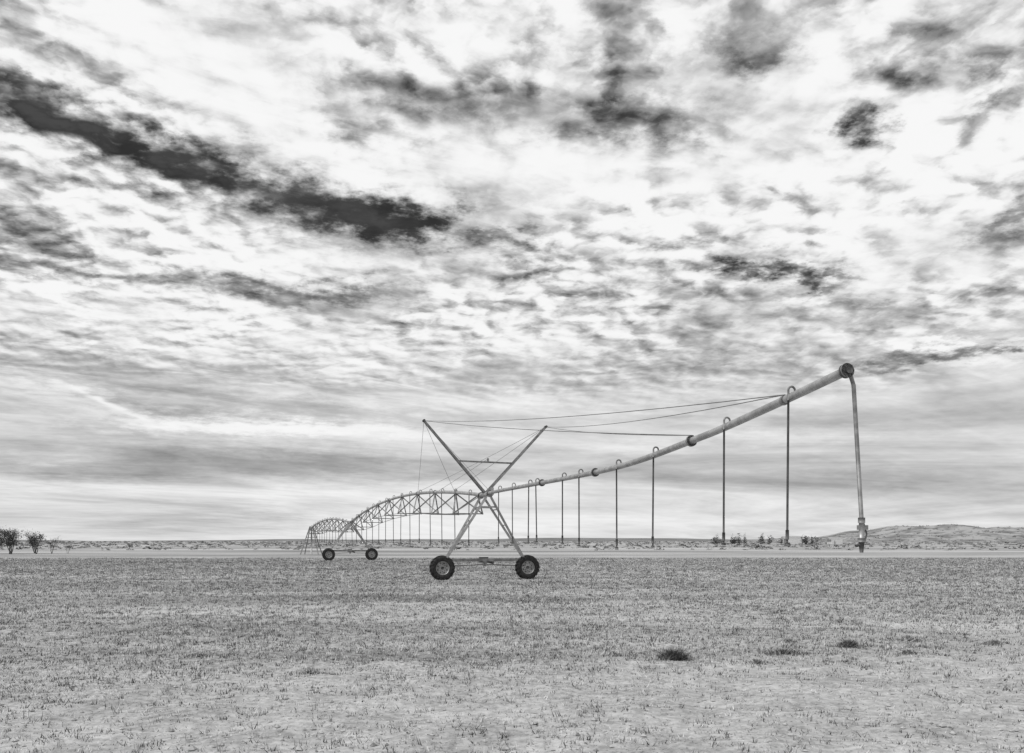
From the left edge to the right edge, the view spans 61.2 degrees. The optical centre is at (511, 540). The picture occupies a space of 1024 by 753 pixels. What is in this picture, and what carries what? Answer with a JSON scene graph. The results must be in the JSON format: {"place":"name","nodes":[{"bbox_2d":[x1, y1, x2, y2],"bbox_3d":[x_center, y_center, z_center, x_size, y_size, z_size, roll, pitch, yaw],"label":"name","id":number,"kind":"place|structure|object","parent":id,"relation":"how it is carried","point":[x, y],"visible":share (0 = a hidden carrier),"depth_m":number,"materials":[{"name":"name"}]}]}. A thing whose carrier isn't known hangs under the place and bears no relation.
{"place":"outdoors","nodes":[
{"label":"outdoors","id":0,"kind":"place"},
{"bbox_2d":[2,538,762,540],"bbox_3d":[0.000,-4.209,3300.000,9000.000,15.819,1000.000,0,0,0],"label":"distant ridge","id":1,"kind":"structure","parent":0,"point":[604,539],"depth_m":3079.78,"materials":[{"name":"grey"}]},
{"bbox_2d":[0,541,1023,752],"bbox_3d":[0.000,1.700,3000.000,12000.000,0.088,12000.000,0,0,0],"label":"ground","id":2,"kind":"structure","parent":0,"point":[636,716],"depth_m":11.18,"materials":[{"name":"soil"}]},
{"bbox_2d":[0,527,10,546],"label":"acacia tree","id":3,"kind":"object","parent":2,"relation":"on","point":[3,537],"visible":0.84,"depth_m":109.89,"materials":[{"name":"grey plant"}]},
{"bbox_2d":[1,529,19,553],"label":"acacia tree","id":4,"kind":"object","parent":2,"relation":"on","point":[12,535],"visible":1,"depth_m":108.65,"materials":[{"name":"grey plant"}]},
{"bbox_2d":[1,528,25,553],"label":"acacia tree","id":5,"kind":"object","parent":2,"relation":"on","point":[11,539],"visible":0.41,"depth_m":111.00,"materials":[{"name":"grey plant"}]},
{"bbox_2d":[25,532,45,553],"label":"acacia tree","id":6,"kind":"object","parent":2,"relation":"on","point":[36,542],"visible":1,"depth_m":111.87,"materials":[{"name":"grey plant"}]},
{"bbox_2d":[44,538,60,553],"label":"acacia tree","id":7,"kind":"object","parent":2,"relation":"on","point":[50,543],"visible":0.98,"depth_m":113.94,"materials":[{"name":"grey plant"}]},
{"bbox_2d":[184,651,214,657],"bbox_3d":[-4.567,1.653,12.668,0.470,0.114,0.355,0,0,-19],"label":"weed tuft","id":8,"kind":"object","parent":2,"relation":"on","point":[196,654],"visible":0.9,"depth_m":12.60,"materials":[{"name":"grey plant"}]},
{"bbox_2d":[298,668,319,674],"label":"weed tuft","id":9,"kind":"object","parent":2,"relation":"on","point":[309,671],"visible":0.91,"depth_m":11.18,"materials":[{"name":"grey plant"}]},
{"bbox_2d":[0,557,1023,752],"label":"crop stubble","id":10,"kind":"object","parent":2,"relation":"on","point":[541,582],"visible":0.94,"depth_m":21.04,"materials":[{"name":"grey plant"}]},
{"bbox_2d":[0,602,1023,752],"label":"soil clods","id":11,"kind":"object","parent":2,"relation":"on","point":[503,748],"visible":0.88,"depth_m":10.03,"materials":[{"name":"grey soil"}]},
{"bbox_2d":[0,540,1023,549],"bbox_3d":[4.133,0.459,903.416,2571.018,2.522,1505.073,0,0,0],"label":"scrub bushes","id":12,"kind":"object","parent":2,"relation":"on","point":[299,547],"visible":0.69,"depth_m":301.81,"materials":[{"name":"grey plant"}]},
{"bbox_2d":[524,643,553,648],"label":"weed tuft","id":13,"kind":"object","parent":2,"relation":"on","point":[535,645],"visible":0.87,"depth_m":13.58,"materials":[{"name":"grey plant"}]},
{"bbox_2d":[300,363,867,579],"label":"pivot irrigator","id":14,"kind":"object","parent":2,"relation":"on","point":[441,567],"visible":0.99,"depth_m":34.93,"materials":[{"name":"metal"}]},
{"bbox_2d":[598,650,632,656],"bbox_3d":[1.547,1.650,12.722,0.597,0.110,0.388,0,0,-15],"label":"weed tuft","id":15,"kind":"object","parent":2,"relation":"on","point":[613,653],"visible":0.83,"depth_m":12.67,"materials":[{"name":"grey plant"}]},
{"bbox_2d":[649,646,710,660],"bbox_3d":[2.388,1.625,12.420,0.826,0.213,0.746,0,0,36],"label":"weed tuft","id":16,"kind":"object","parent":2,"relation":"on","point":[673,654],"visible":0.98,"depth_m":12.44,"materials":[{"name":"grey plant"}]},
{"bbox_2d":[743,658,772,663],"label":"weed tuft","id":17,"kind":"object","parent":2,"relation":"on","point":[759,661],"visible":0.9,"depth_m":11.97,"materials":[{"name":"grey plant"}]},
{"bbox_2d":[710,533,818,543],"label":"distant tree row","id":18,"kind":"object","parent":2,"relation":"on","point":[760,540],"visible":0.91,"depth_m":408.46,"materials":[{"name":"grey plant"}]},
{"bbox_2d":[745,646,812,655],"bbox_3d":[4.140,1.658,13.011,0.812,0.139,1.005,0,0,-36],"label":"weed tuft","id":19,"kind":"object","parent":2,"relation":"on","point":[785,650],"visible":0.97,"depth_m":13.06,"materials":[{"name":"grey plant"}]},
{"bbox_2d":[771,637,808,643],"bbox_3d":[4.701,1.679,14.534,0.724,0.108,0.614,0,0,-38],"label":"weed tuft","id":20,"kind":"object","parent":2,"relation":"on","point":[790,641],"visible":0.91,"depth_m":14.59,"materials":[{"name":"grey plant"}]},
{"bbox_2d":[780,536,804,543],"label":"farm shed","id":21,"kind":"structure","parent":2,"relation":"on","point":[795,540],"depth_m":402.07,"materials":[{"name":"metal"}]},
{"bbox_2d":[827,638,868,649],"bbox_3d":[5.301,1.616,13.664,0.961,0.182,0.502,0,0,0],"label":"weed tuft","id":22,"kind":"object","parent":2,"relation":"on","point":[845,643],"visible":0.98,"depth_m":13.65,"materials":[{"name":"grey plant"}]},
{"bbox_2d":[893,649,918,654],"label":"weed tuft","id":23,"kind":"object","parent":2,"relation":"on","point":[907,651],"visible":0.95,"depth_m":12.88,"materials":[{"name":"grey plant"}]},
{"bbox_2d":[882,634,930,644],"bbox_3d":[6.684,1.638,14.576,1.041,0.167,0.659,0,0,-21],"label":"weed tuft","id":24,"kind":"object","parent":2,"relation":"on","point":[909,638],"visible":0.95,"depth_m":14.58,"materials":[{"name":"grey plant"}]},
{"bbox_2d":[970,639,1018,648],"bbox_3d":[7.925,1.668,14.123,0.764,0.136,0.578,0,0,0],"label":"weed tuft","id":25,"kind":"object","parent":2,"relation":"on","point":[996,641],"visible":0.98,"depth_m":14.18,"materials":[{"name":"grey plant"}]},
{"bbox_2d":[0,607,1023,752],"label":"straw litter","id":26,"kind":"object","parent":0,"point":[524,686],"visible":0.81,"depth_m":9.90,"materials":[{"name":"grey plant"}]},
{"bbox_2d":[0,0,1023,540],"label":"sky","id":27,"kind":"structure","parent":0,"point":[248,248],"materials":[{"name":"white"}]},
{"bbox_2d":[826,537,843,543],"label":"farm shed","id":28,"kind":"structure","parent":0,"point":[834,540],"depth_m":397.35,"materials":[{"name":"metal"}]},
{"bbox_2d":[742,524,1023,541],"bbox_3d":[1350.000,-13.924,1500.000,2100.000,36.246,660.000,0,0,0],"label":"hill","id":29,"kind":"structure","parent":0,"point":[944,531],"depth_m":1365.18,"materials":[{"name":"grey"}]},
{"bbox_2d":[773,524,1023,541],"bbox_3d":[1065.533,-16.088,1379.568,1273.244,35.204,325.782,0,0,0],"label":"hill bushes","id":30,"kind":"object","parent":29,"relation":"on","point":[923,535],"visible":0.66,"depth_m":1361.03,"materials":[{"name":"grey plant"}]}
]}

